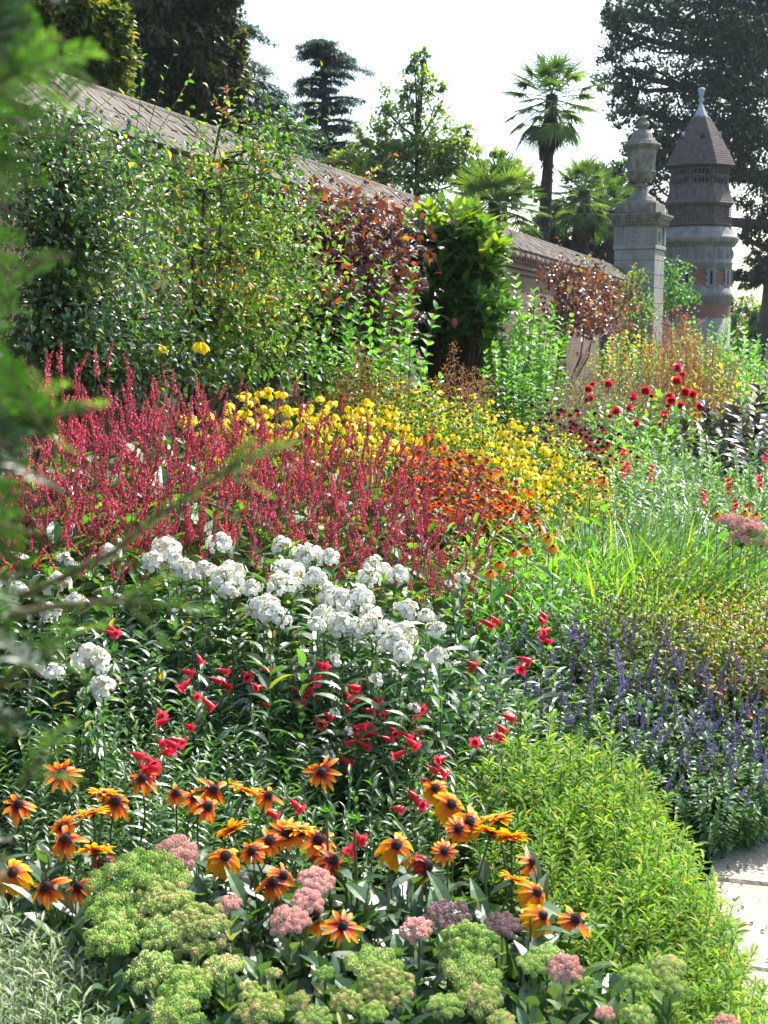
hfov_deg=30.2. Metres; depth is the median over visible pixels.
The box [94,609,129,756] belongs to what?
penstemon stalk
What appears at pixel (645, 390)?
red dahlia
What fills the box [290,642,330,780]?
penstemon stalk
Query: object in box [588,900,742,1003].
lime spurge
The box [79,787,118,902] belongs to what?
rudbeckia
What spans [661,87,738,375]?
dovecote tower
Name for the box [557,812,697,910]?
lime spurge
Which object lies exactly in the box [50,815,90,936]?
rudbeckia
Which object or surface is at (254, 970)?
stonecrop foliage clump
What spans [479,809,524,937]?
rudbeckia
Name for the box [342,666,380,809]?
penstemon stalk
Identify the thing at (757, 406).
dark leafed dahlia
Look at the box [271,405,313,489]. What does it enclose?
yellow coneflower
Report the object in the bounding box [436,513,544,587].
goldenrod
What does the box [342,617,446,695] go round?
phlox foliage clump
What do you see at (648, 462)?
feathery goldenrod
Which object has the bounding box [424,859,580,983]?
rudbeckia foliage clump
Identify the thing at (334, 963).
stonecrop foliage clump
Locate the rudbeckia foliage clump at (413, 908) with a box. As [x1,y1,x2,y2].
[363,857,495,963]
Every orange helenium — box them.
[370,465,459,540]
[379,498,451,575]
[381,444,472,510]
[403,490,475,563]
[417,470,477,525]
[422,434,487,498]
[424,498,505,567]
[429,453,507,521]
[440,469,516,548]
[446,496,532,561]
[464,475,543,536]
[476,493,559,555]
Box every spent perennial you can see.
[469,364,622,432]
[475,359,626,440]
[477,367,648,451]
[480,390,636,466]
[481,380,658,468]
[494,366,658,441]
[497,336,628,419]
[504,385,676,478]
[527,378,712,465]
[531,349,641,424]
[536,346,669,434]
[542,356,679,456]
[544,344,646,417]
[545,367,743,475]
[549,345,744,426]
[552,367,694,443]
[555,375,761,459]
[555,377,766,445]
[556,333,687,412]
[567,373,719,453]
[570,360,730,447]
[585,388,761,452]
[588,344,709,426]
[588,354,741,426]
[597,380,764,454]
[620,373,757,433]
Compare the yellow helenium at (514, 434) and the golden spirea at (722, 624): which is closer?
the golden spirea at (722, 624)
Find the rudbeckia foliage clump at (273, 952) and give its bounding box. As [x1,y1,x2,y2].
[186,862,361,994]
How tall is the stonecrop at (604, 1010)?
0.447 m
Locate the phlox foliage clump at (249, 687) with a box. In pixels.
[215,659,315,799]
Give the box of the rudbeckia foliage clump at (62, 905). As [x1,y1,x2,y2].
[0,883,104,985]
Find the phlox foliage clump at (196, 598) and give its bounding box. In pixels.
[150,580,245,720]
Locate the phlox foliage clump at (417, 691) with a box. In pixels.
[326,658,422,774]
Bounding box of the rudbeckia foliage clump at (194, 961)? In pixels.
[76,921,222,1000]
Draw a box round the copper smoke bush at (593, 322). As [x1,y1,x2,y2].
[522,237,681,387]
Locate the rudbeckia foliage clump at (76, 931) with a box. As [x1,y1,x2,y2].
[0,923,101,991]
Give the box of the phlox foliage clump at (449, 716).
[386,692,488,810]
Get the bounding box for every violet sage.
[430,622,547,710]
[438,639,537,746]
[461,616,583,703]
[472,669,581,757]
[476,650,584,743]
[478,593,616,691]
[478,689,582,780]
[496,622,617,716]
[501,651,608,740]
[515,694,605,771]
[527,675,641,762]
[534,659,659,752]
[537,605,661,696]
[538,625,651,715]
[559,637,690,726]
[560,701,663,779]
[565,672,680,772]
[580,642,711,736]
[584,614,703,702]
[595,713,694,820]
[598,657,724,745]
[606,727,706,830]
[607,698,711,812]
[618,606,750,692]
[622,620,766,722]
[623,649,759,742]
[632,681,746,760]
[637,641,743,721]
[652,711,755,799]
[655,737,752,837]
[666,658,765,738]
[669,703,767,782]
[671,751,762,863]
[676,637,767,726]
[680,730,767,835]
[689,678,767,760]
[698,750,767,851]
[701,721,767,799]
[704,701,767,780]
[709,739,767,843]
[719,680,767,739]
[725,682,767,757]
[731,710,767,772]
[732,650,767,709]
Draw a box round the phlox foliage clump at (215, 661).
[166,643,266,797]
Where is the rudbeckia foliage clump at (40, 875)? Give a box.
[0,843,128,962]
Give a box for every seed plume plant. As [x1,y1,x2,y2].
[305,340,408,489]
[322,342,414,445]
[422,341,499,438]
[633,345,709,432]
[635,315,717,421]
[643,304,725,421]
[650,312,727,412]
[658,358,732,433]
[669,345,744,427]
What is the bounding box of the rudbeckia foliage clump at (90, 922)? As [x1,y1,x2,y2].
[69,850,200,978]
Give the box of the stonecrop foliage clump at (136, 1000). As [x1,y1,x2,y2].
[118,953,247,1023]
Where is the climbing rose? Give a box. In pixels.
[0,38,256,513]
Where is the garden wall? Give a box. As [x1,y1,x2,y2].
[0,67,636,544]
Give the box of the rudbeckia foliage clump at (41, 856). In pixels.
[0,848,74,1004]
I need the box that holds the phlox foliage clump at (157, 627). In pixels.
[115,593,196,749]
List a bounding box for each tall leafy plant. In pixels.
[279,302,366,493]
[295,276,387,450]
[313,259,406,412]
[321,325,391,487]
[325,295,411,431]
[346,256,443,430]
[367,332,443,420]
[474,301,538,436]
[475,343,527,451]
[487,273,558,425]
[492,332,544,454]
[498,308,569,425]
[502,369,551,459]
[513,337,568,455]
[522,306,573,415]
[589,340,616,395]
[606,331,634,396]
[622,340,661,404]
[633,332,665,398]
[646,341,674,408]
[661,322,706,409]
[664,348,709,425]
[676,315,718,384]
[682,332,733,415]
[692,315,742,407]
[706,348,749,416]
[712,354,761,437]
[715,338,761,423]
[725,325,767,424]
[725,357,767,439]
[728,337,767,410]
[739,336,767,409]
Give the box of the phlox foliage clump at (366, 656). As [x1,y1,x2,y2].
[327,619,421,724]
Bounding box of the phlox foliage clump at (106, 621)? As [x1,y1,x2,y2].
[68,605,150,732]
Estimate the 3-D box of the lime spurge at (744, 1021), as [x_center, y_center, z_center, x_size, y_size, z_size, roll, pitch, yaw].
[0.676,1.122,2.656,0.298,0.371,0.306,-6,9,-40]
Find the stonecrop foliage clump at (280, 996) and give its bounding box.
[193,975,317,1023]
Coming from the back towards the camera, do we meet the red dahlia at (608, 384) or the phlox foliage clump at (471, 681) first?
the red dahlia at (608, 384)
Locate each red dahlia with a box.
[570,385,620,460]
[589,380,636,444]
[593,406,641,479]
[598,392,651,458]
[611,419,662,470]
[612,386,673,468]
[624,363,687,452]
[632,410,685,507]
[641,392,696,459]
[649,376,690,467]
[665,395,703,459]
[676,390,718,452]
[684,402,721,478]
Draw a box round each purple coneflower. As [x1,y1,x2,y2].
[529,398,567,453]
[537,412,580,464]
[544,408,583,460]
[545,423,594,476]
[563,425,601,474]
[567,397,606,466]
[570,441,612,490]
[576,411,613,460]
[579,425,621,481]
[591,441,626,502]
[600,444,639,481]
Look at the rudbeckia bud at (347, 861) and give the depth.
3.13 m
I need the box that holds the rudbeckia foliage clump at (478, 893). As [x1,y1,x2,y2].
[470,845,621,980]
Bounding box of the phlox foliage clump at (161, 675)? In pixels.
[141,654,229,781]
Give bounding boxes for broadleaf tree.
[31,0,145,98]
[71,0,261,137]
[237,112,382,181]
[325,45,503,199]
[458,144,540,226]
[515,156,634,259]
[585,0,767,367]
[601,259,759,354]
[730,295,761,360]
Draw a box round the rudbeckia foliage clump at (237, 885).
[138,839,272,976]
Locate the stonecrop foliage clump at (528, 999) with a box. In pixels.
[429,982,553,1023]
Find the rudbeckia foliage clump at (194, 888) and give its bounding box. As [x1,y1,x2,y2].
[123,879,259,989]
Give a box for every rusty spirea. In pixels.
[603,602,760,684]
[619,607,764,709]
[643,588,767,660]
[646,611,765,706]
[652,620,767,737]
[655,578,767,648]
[655,609,767,716]
[663,600,767,690]
[686,582,767,656]
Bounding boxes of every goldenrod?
[411,512,521,610]
[416,565,528,647]
[419,522,511,652]
[434,534,541,591]
[435,560,536,614]
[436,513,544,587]
[436,593,567,682]
[441,540,567,605]
[443,570,552,665]
[448,559,564,635]
[455,523,564,582]
[466,574,591,651]
[468,589,591,679]
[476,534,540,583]
[478,543,586,600]
[483,503,601,583]
[488,555,607,606]
[491,547,599,633]
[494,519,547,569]
[499,581,612,684]
[507,536,628,617]
[514,573,636,652]
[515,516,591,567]
[572,442,627,478]
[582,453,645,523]
[594,451,649,488]
[597,440,656,473]
[610,451,672,498]
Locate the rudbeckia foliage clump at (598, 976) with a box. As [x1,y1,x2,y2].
[487,916,626,1011]
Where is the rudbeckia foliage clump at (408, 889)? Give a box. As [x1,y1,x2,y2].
[334,879,443,1007]
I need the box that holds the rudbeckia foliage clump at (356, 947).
[220,884,382,1014]
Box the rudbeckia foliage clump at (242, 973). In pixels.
[126,921,281,1019]
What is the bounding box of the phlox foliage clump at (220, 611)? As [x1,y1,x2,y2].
[179,594,273,757]
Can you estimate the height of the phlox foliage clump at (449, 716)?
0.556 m
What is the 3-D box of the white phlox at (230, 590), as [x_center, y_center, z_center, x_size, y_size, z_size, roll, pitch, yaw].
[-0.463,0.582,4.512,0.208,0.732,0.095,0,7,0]
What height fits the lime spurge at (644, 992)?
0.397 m
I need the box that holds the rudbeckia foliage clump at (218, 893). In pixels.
[164,840,260,954]
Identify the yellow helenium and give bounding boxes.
[343,379,424,468]
[360,403,435,476]
[371,380,447,440]
[389,401,465,471]
[399,378,464,439]
[411,386,497,482]
[419,407,498,482]
[440,392,526,474]
[445,412,528,495]
[460,429,539,486]
[492,418,571,497]
[518,423,594,496]
[526,438,612,522]
[527,469,600,535]
[542,458,622,530]
[545,470,629,545]
[559,493,628,552]
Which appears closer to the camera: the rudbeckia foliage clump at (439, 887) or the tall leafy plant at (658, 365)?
the rudbeckia foliage clump at (439, 887)
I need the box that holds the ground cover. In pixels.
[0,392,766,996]
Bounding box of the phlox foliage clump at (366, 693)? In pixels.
[336,658,432,769]
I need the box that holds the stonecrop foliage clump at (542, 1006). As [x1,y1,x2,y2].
[416,985,549,1023]
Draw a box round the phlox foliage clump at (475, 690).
[405,661,524,781]
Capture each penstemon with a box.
[0,700,69,841]
[0,741,81,876]
[1,808,78,932]
[22,703,98,826]
[30,747,120,879]
[44,805,129,921]
[53,785,128,884]
[60,689,157,821]
[70,734,147,854]
[73,762,154,866]
[77,708,171,844]
[82,674,158,797]
[97,712,190,840]
[100,801,191,855]
[103,776,191,893]
[117,734,195,842]
[124,683,215,826]
[126,766,206,849]
[136,816,227,937]
[137,781,226,894]
[146,721,242,848]
[151,692,228,835]
[153,738,264,874]
[179,757,272,898]
[182,689,287,835]
[193,712,285,849]
[194,783,283,938]
[195,694,294,832]
[218,742,314,893]
[218,767,305,930]
[234,708,325,862]
[238,789,325,923]
[253,735,353,865]
[255,725,365,821]
[256,785,338,929]
[273,758,369,894]
[275,801,375,949]
[287,732,386,859]
[297,752,404,916]
[306,773,401,915]
[329,739,422,885]
[335,738,440,881]
[338,807,424,947]
[341,745,452,888]
[362,770,465,894]
[381,723,476,843]
[398,766,507,887]
[399,819,508,938]
[404,777,513,937]
[406,691,502,797]
[424,793,514,936]
[430,735,538,852]
[442,790,530,889]
[444,680,535,781]
[444,696,562,789]
[444,736,548,793]
[462,764,547,829]
[570,469,644,514]
[583,447,653,523]
[589,476,648,528]
[601,481,669,537]
[609,440,675,495]
[609,450,680,513]
[610,460,656,522]
[610,464,683,534]
[616,488,681,548]
[618,484,698,549]
[619,442,688,506]
[619,468,696,530]
[627,460,695,537]
[636,465,709,536]
[638,434,706,507]
[645,448,717,504]
[647,438,727,496]
[649,501,715,550]
[651,488,724,548]
[655,462,739,531]
[657,450,744,506]
[658,480,727,545]
[663,430,744,493]
[666,507,757,566]
[671,479,759,542]
[673,456,758,516]
[689,508,766,574]
[695,434,763,498]
[697,468,767,526]
[698,446,767,505]
[701,497,765,548]
[702,478,767,539]
[703,438,767,490]
[705,499,767,582]
[712,503,767,560]
[715,484,767,551]
[719,461,767,512]
[724,435,766,474]
[725,449,767,506]
[725,488,767,526]
[726,474,767,518]
[737,469,767,508]
[741,513,767,581]
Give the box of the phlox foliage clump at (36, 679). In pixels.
[13,632,86,779]
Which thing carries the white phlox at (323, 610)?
on the soil bed
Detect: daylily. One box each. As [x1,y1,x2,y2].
[417,515,724,605]
[443,504,696,593]
[445,540,757,669]
[446,501,726,593]
[448,508,766,606]
[461,481,700,578]
[469,537,765,645]
[470,517,764,625]
[474,518,766,625]
[482,491,766,576]
[488,535,767,640]
[491,489,722,576]
[522,513,767,605]
[522,518,767,617]
[528,498,767,611]
[538,528,766,634]
[541,489,767,583]
[556,495,767,595]
[565,502,767,600]
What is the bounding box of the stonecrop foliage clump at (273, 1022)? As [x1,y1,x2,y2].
[268,1017,367,1023]
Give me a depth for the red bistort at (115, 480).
5.58 m
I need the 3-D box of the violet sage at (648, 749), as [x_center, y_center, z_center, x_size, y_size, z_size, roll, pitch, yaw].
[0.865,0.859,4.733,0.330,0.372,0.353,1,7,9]
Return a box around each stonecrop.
[82,915,141,1007]
[83,846,194,1008]
[84,886,143,997]
[122,950,179,1023]
[126,881,191,996]
[135,914,184,996]
[148,991,206,1023]
[153,834,199,956]
[157,963,214,1018]
[163,901,231,1008]
[199,953,246,1021]
[218,893,243,983]
[232,990,285,1023]
[237,980,262,1023]
[264,967,285,1022]
[268,904,311,1004]
[285,990,310,1022]
[290,887,324,1006]
[294,1004,335,1023]
[297,866,335,973]
[311,965,337,1015]
[329,986,364,1023]
[343,943,402,1023]
[356,961,415,1022]
[357,1000,388,1023]
[398,916,435,988]
[422,899,472,1020]
[425,993,464,1023]
[436,919,501,983]
[441,949,503,1010]
[457,982,503,1023]
[483,911,522,989]
[487,1009,515,1023]
[515,951,547,994]
[529,941,564,1023]
[544,952,583,1018]
[575,976,600,1023]
[590,1005,615,1023]
[617,962,656,1020]
[619,1004,652,1023]
[649,954,686,1023]
[652,973,691,1023]
[712,1013,740,1023]
[716,513,745,600]
[725,529,750,608]
[735,516,764,599]
[748,527,767,607]
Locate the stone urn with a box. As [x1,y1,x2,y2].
[622,116,660,202]
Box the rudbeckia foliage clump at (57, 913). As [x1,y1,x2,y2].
[36,871,150,1009]
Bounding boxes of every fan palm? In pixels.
[435,145,553,239]
[496,40,609,242]
[538,147,626,254]
[575,175,633,264]
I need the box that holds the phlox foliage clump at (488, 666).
[399,615,498,755]
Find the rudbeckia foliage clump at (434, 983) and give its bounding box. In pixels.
[391,929,569,1014]
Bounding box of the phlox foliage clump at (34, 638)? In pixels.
[1,616,96,760]
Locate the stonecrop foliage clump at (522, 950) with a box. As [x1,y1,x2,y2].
[452,941,570,1023]
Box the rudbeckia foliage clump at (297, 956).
[237,913,372,1014]
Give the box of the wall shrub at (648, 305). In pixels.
[614,262,666,370]
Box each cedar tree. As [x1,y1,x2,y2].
[193,16,298,147]
[248,92,335,164]
[284,36,381,168]
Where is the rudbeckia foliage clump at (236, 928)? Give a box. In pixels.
[172,886,324,989]
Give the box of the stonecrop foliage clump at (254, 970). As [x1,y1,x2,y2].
[192,955,305,1023]
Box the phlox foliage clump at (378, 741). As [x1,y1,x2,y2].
[338,689,437,809]
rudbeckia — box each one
[0,794,43,957]
[0,858,33,949]
[32,877,75,961]
[34,759,84,934]
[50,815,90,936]
[51,825,89,935]
[65,878,98,980]
[74,842,115,964]
[76,805,108,860]
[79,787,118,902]
[93,794,129,869]
[94,855,115,878]
[118,772,157,873]
[149,784,190,879]
[181,790,201,856]
[184,796,216,879]
[193,778,226,885]
[203,848,241,911]
[205,780,261,892]
[215,818,256,951]
[239,787,283,924]
[240,842,283,985]
[250,828,286,917]
[254,876,292,993]
[257,862,294,942]
[259,818,303,906]
[270,821,315,910]
[286,903,322,979]
[297,845,344,934]
[300,828,335,877]
[302,755,341,856]
[312,909,364,1003]
[374,832,413,878]
[377,854,434,922]
[398,780,447,935]
[422,806,480,920]
[423,816,470,937]
[425,838,458,934]
[427,792,463,886]
[462,823,505,912]
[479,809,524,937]
[488,849,536,909]
[491,827,531,944]
[495,881,545,953]
[499,870,527,913]
[503,904,550,970]
[556,905,589,938]
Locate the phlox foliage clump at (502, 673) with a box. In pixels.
[407,635,522,767]
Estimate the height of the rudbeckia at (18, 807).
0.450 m
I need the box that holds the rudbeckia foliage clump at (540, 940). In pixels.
[425,904,600,1011]
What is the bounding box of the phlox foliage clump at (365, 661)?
[306,615,391,737]
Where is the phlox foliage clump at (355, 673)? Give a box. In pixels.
[343,644,442,760]
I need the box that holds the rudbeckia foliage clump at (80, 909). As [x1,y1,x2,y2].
[63,868,189,1009]
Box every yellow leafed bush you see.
[587,329,660,403]
[591,325,663,397]
[602,329,675,396]
[635,369,728,451]
[679,355,767,445]
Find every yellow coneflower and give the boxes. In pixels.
[155,337,230,489]
[173,415,222,484]
[195,407,242,506]
[206,392,253,496]
[212,415,258,495]
[224,388,287,521]
[232,409,273,509]
[249,384,290,526]
[252,418,295,511]
[267,414,322,524]
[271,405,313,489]
[284,407,321,511]
[289,406,343,486]
[298,393,337,501]
[310,420,349,496]
[311,426,356,555]
[321,403,366,487]
[325,411,365,494]
[342,415,374,501]
[342,429,397,544]
[343,404,382,533]
[352,396,399,484]
[353,406,399,484]
[362,430,397,520]
[366,420,418,490]
[379,435,413,510]
[385,415,423,473]
[404,431,439,469]
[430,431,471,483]
[474,439,506,495]
[477,445,514,488]
[492,454,536,503]
[496,419,537,508]
[501,486,527,524]
[502,440,548,499]
[508,469,538,520]
[518,460,556,526]
[523,479,569,542]
[528,473,575,533]
[540,449,578,525]
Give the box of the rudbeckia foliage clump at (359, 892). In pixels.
[233,882,431,988]
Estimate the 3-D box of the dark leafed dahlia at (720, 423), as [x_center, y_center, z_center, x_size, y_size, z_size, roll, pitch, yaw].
[2.790,-0.401,12.060,0.765,1.022,0.876,-4,8,-30]
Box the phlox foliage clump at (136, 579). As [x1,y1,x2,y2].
[88,568,176,723]
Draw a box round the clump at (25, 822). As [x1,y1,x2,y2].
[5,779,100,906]
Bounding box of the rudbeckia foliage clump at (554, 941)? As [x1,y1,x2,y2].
[447,936,559,1018]
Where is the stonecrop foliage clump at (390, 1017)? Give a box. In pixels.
[361,1009,421,1023]
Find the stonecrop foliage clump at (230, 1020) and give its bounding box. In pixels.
[225,1012,293,1023]
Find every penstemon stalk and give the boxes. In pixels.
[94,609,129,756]
[116,733,182,854]
[148,711,218,888]
[152,695,172,829]
[175,643,214,786]
[182,681,238,846]
[208,650,254,777]
[252,645,284,814]
[267,780,311,881]
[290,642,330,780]
[295,827,343,906]
[315,695,340,832]
[334,699,382,884]
[338,709,387,880]
[338,814,385,938]
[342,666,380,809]
[360,676,412,795]
[377,713,414,827]
[381,772,431,922]
[391,718,423,835]
[392,676,439,836]
[413,736,450,904]
[460,642,481,735]
[469,705,509,802]
[478,597,519,747]
[494,695,529,792]
[503,637,543,750]
[522,594,558,723]
[537,613,565,760]
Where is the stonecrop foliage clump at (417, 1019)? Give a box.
[380,1014,430,1023]
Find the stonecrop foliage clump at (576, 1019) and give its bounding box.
[549,999,626,1023]
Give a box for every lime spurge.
[424,754,563,894]
[427,773,563,910]
[445,732,588,847]
[452,826,595,933]
[458,766,594,899]
[461,798,614,902]
[465,706,620,811]
[479,746,612,828]
[488,807,615,934]
[492,835,620,966]
[496,730,623,813]
[504,784,641,915]
[504,853,626,961]
[518,905,646,999]
[529,711,663,816]
[531,773,677,868]
[532,724,683,841]
[534,746,659,839]
[544,790,683,894]
[545,791,706,883]
[548,884,661,973]
[549,865,683,953]
[552,863,687,952]
[553,960,658,1022]
[555,760,709,862]
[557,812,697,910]
[561,827,700,936]
[561,926,644,1001]
[562,889,713,987]
[569,881,733,994]
[572,985,670,1023]
[575,845,731,936]
[576,913,693,1001]
[583,808,722,912]
[583,864,734,967]
[586,845,728,963]
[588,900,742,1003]
[592,946,724,1018]
[601,950,717,1023]
[607,865,763,1003]
[608,886,758,1009]
[618,989,684,1023]
[623,943,753,1022]
[623,978,711,1023]
[638,914,767,1020]
[643,846,757,982]
[646,999,687,1023]
[655,947,767,1023]
[661,959,767,1023]
[670,1009,711,1023]
[675,980,756,1023]
[686,983,767,1023]
[735,1008,767,1023]
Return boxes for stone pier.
[606,202,673,380]
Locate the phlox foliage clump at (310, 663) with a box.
[246,617,362,779]
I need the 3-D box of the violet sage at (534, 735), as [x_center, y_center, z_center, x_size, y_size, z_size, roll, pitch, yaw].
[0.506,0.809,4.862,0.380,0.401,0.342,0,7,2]
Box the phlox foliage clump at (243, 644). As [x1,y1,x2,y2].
[216,607,307,772]
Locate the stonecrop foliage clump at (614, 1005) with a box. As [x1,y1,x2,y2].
[549,979,684,1023]
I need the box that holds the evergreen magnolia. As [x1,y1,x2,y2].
[388,189,522,427]
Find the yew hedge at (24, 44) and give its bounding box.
[0,0,299,882]
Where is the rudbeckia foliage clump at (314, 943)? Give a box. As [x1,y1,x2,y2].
[243,925,405,1013]
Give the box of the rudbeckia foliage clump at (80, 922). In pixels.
[38,913,147,1011]
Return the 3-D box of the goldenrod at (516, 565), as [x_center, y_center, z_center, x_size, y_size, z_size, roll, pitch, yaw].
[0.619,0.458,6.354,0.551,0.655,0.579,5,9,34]
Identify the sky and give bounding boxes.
[233,0,767,329]
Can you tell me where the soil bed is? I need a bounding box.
[0,360,767,952]
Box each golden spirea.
[516,604,674,717]
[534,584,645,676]
[546,588,688,668]
[548,597,678,663]
[550,580,656,647]
[561,580,689,655]
[565,573,712,646]
[567,567,668,638]
[572,595,704,683]
[587,588,714,666]
[600,565,722,624]
[605,566,734,626]
[609,600,725,658]
[611,547,723,619]
[615,587,765,651]
[627,550,737,626]
[633,542,766,617]
[637,561,765,636]
[669,557,767,642]
[669,630,767,708]
[680,576,767,655]
[687,598,767,670]
[690,619,767,710]
[691,575,766,642]
[694,605,767,679]
[701,631,767,742]
[703,606,767,675]
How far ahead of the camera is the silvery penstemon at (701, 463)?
10.02 m
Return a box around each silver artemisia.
[0,896,69,1003]
[0,912,97,1021]
[0,921,63,1012]
[0,957,59,1023]
[0,968,71,1023]
[0,973,94,1023]
[0,1010,9,1023]
[1,923,119,1023]
[1,939,98,1023]
[18,949,148,1023]
[25,992,113,1023]
[46,985,130,1023]
[73,1013,115,1023]
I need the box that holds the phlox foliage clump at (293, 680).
[246,654,349,796]
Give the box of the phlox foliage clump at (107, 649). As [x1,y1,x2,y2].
[43,645,139,786]
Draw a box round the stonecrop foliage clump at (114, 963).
[81,949,212,1023]
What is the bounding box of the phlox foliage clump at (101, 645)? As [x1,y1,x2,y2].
[51,619,139,755]
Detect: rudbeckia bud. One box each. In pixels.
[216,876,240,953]
[307,803,351,954]
[322,854,368,953]
[329,810,368,931]
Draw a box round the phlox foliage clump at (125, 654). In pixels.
[90,624,182,768]
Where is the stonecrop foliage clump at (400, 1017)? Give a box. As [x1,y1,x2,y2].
[349,992,476,1023]
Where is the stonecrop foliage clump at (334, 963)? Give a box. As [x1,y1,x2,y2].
[265,952,360,1023]
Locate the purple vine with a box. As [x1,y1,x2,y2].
[247,144,457,444]
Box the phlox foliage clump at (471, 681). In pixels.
[385,659,488,789]
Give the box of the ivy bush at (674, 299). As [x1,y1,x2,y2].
[663,255,701,361]
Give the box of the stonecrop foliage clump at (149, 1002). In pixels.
[129,984,225,1023]
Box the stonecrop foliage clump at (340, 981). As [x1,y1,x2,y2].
[335,958,465,1023]
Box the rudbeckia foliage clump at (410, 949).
[350,925,487,1017]
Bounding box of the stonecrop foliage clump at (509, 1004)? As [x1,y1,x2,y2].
[492,968,630,1023]
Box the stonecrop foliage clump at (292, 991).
[280,971,394,1023]
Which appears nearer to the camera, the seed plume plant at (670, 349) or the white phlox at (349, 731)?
the white phlox at (349, 731)
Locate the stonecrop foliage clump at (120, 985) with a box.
[28,974,149,1023]
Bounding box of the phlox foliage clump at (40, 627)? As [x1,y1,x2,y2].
[35,597,118,717]
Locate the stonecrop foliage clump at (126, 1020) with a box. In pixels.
[122,1013,160,1023]
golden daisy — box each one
[465,570,509,652]
[473,561,516,632]
[498,549,534,609]
[506,547,543,611]
[531,535,568,607]
[533,544,560,643]
[575,478,610,563]
[585,480,619,581]
[698,512,731,578]
[716,520,744,583]
[739,510,766,579]
[741,512,767,590]
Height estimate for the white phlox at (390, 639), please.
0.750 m
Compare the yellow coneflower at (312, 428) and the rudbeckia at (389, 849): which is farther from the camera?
the yellow coneflower at (312, 428)
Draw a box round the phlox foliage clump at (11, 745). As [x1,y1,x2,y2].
[0,660,51,800]
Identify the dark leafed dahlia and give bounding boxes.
[674,405,750,455]
[676,397,767,491]
[676,411,767,483]
[698,396,767,463]
[700,383,767,457]
[705,422,767,502]
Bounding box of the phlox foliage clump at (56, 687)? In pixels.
[24,654,96,805]
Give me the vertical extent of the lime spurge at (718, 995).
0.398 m
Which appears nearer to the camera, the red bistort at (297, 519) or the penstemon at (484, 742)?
the penstemon at (484, 742)
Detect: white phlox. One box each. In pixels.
[0,581,16,758]
[1,581,48,756]
[22,661,75,853]
[39,601,98,772]
[42,571,71,757]
[43,590,86,762]
[56,549,89,649]
[69,642,110,843]
[86,652,113,842]
[90,675,123,853]
[92,543,147,695]
[102,580,124,715]
[132,550,171,729]
[150,536,181,702]
[150,558,198,765]
[157,548,203,715]
[178,560,222,669]
[181,532,240,658]
[206,581,257,757]
[207,560,252,719]
[207,564,244,726]
[209,577,245,754]
[237,578,269,718]
[237,593,286,784]
[241,647,295,863]
[250,610,301,790]
[258,600,288,798]
[262,572,307,759]
[264,535,319,687]
[266,576,307,794]
[270,559,304,748]
[272,569,298,704]
[283,639,311,815]
[290,542,327,757]
[293,566,330,739]
[296,603,350,760]
[305,615,327,819]
[305,742,351,843]
[308,701,364,876]
[313,648,378,796]
[317,548,351,674]
[317,581,338,740]
[320,588,366,759]
[325,611,362,810]
[328,623,364,811]
[329,617,367,751]
[329,719,398,856]
[331,567,382,725]
[347,583,375,753]
[350,554,390,650]
[350,604,390,715]
[352,668,412,871]
[360,612,392,757]
[368,599,423,701]
[374,696,434,883]
[377,564,409,691]
[377,639,427,790]
[378,628,412,785]
[382,620,433,776]
[383,645,411,818]
[404,620,446,771]
[407,607,447,780]
[425,645,457,846]
[440,574,469,728]
[450,568,472,690]
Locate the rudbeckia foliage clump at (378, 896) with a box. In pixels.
[332,868,507,988]
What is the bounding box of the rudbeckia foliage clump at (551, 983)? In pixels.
[488,940,610,997]
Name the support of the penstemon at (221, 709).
on the soil bed
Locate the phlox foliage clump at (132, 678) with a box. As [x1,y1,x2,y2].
[84,659,172,798]
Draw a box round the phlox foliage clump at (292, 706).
[285,670,374,805]
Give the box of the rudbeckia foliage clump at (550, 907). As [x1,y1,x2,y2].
[427,901,640,995]
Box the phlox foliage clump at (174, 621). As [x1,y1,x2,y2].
[130,610,230,775]
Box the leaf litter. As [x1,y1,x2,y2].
[674,823,767,979]
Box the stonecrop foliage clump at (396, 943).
[309,933,407,1022]
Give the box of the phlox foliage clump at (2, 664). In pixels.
[0,624,40,758]
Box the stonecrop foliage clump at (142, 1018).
[61,1010,150,1023]
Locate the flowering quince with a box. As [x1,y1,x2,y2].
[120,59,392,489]
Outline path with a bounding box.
[708,836,767,1023]
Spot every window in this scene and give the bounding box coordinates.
[663,269,671,286]
[680,268,692,285]
[704,268,716,285]
[723,269,730,286]
[731,269,732,286]
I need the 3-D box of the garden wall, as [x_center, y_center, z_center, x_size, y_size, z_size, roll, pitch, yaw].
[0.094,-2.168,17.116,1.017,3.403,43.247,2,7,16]
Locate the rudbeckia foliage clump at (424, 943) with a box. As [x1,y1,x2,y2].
[347,892,520,997]
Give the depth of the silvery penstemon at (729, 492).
8.62 m
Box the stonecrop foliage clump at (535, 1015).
[484,988,621,1023]
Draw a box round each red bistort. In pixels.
[0,348,167,604]
[0,370,191,604]
[0,407,231,643]
[0,412,158,680]
[0,444,178,720]
[0,469,123,710]
[0,473,208,697]
[3,367,226,608]
[4,340,188,538]
[45,469,261,714]
[47,392,282,610]
[57,353,256,546]
[79,430,300,680]
[104,372,296,548]
[108,406,325,641]
[139,454,358,700]
[172,421,369,653]
[185,375,361,555]
[198,458,410,697]
[221,431,408,647]
[229,391,407,602]
[269,410,462,579]
[271,441,466,603]
[273,484,461,674]
[307,507,488,704]
[315,425,491,584]
[322,472,490,610]
[364,506,506,671]
[384,537,534,685]
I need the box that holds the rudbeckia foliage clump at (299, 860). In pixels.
[241,833,429,980]
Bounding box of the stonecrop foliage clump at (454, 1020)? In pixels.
[425,1008,507,1023]
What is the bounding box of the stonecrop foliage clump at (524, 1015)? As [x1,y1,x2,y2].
[517,1007,547,1023]
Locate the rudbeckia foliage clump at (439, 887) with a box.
[327,840,481,959]
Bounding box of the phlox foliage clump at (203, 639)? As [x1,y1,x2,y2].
[148,619,245,766]

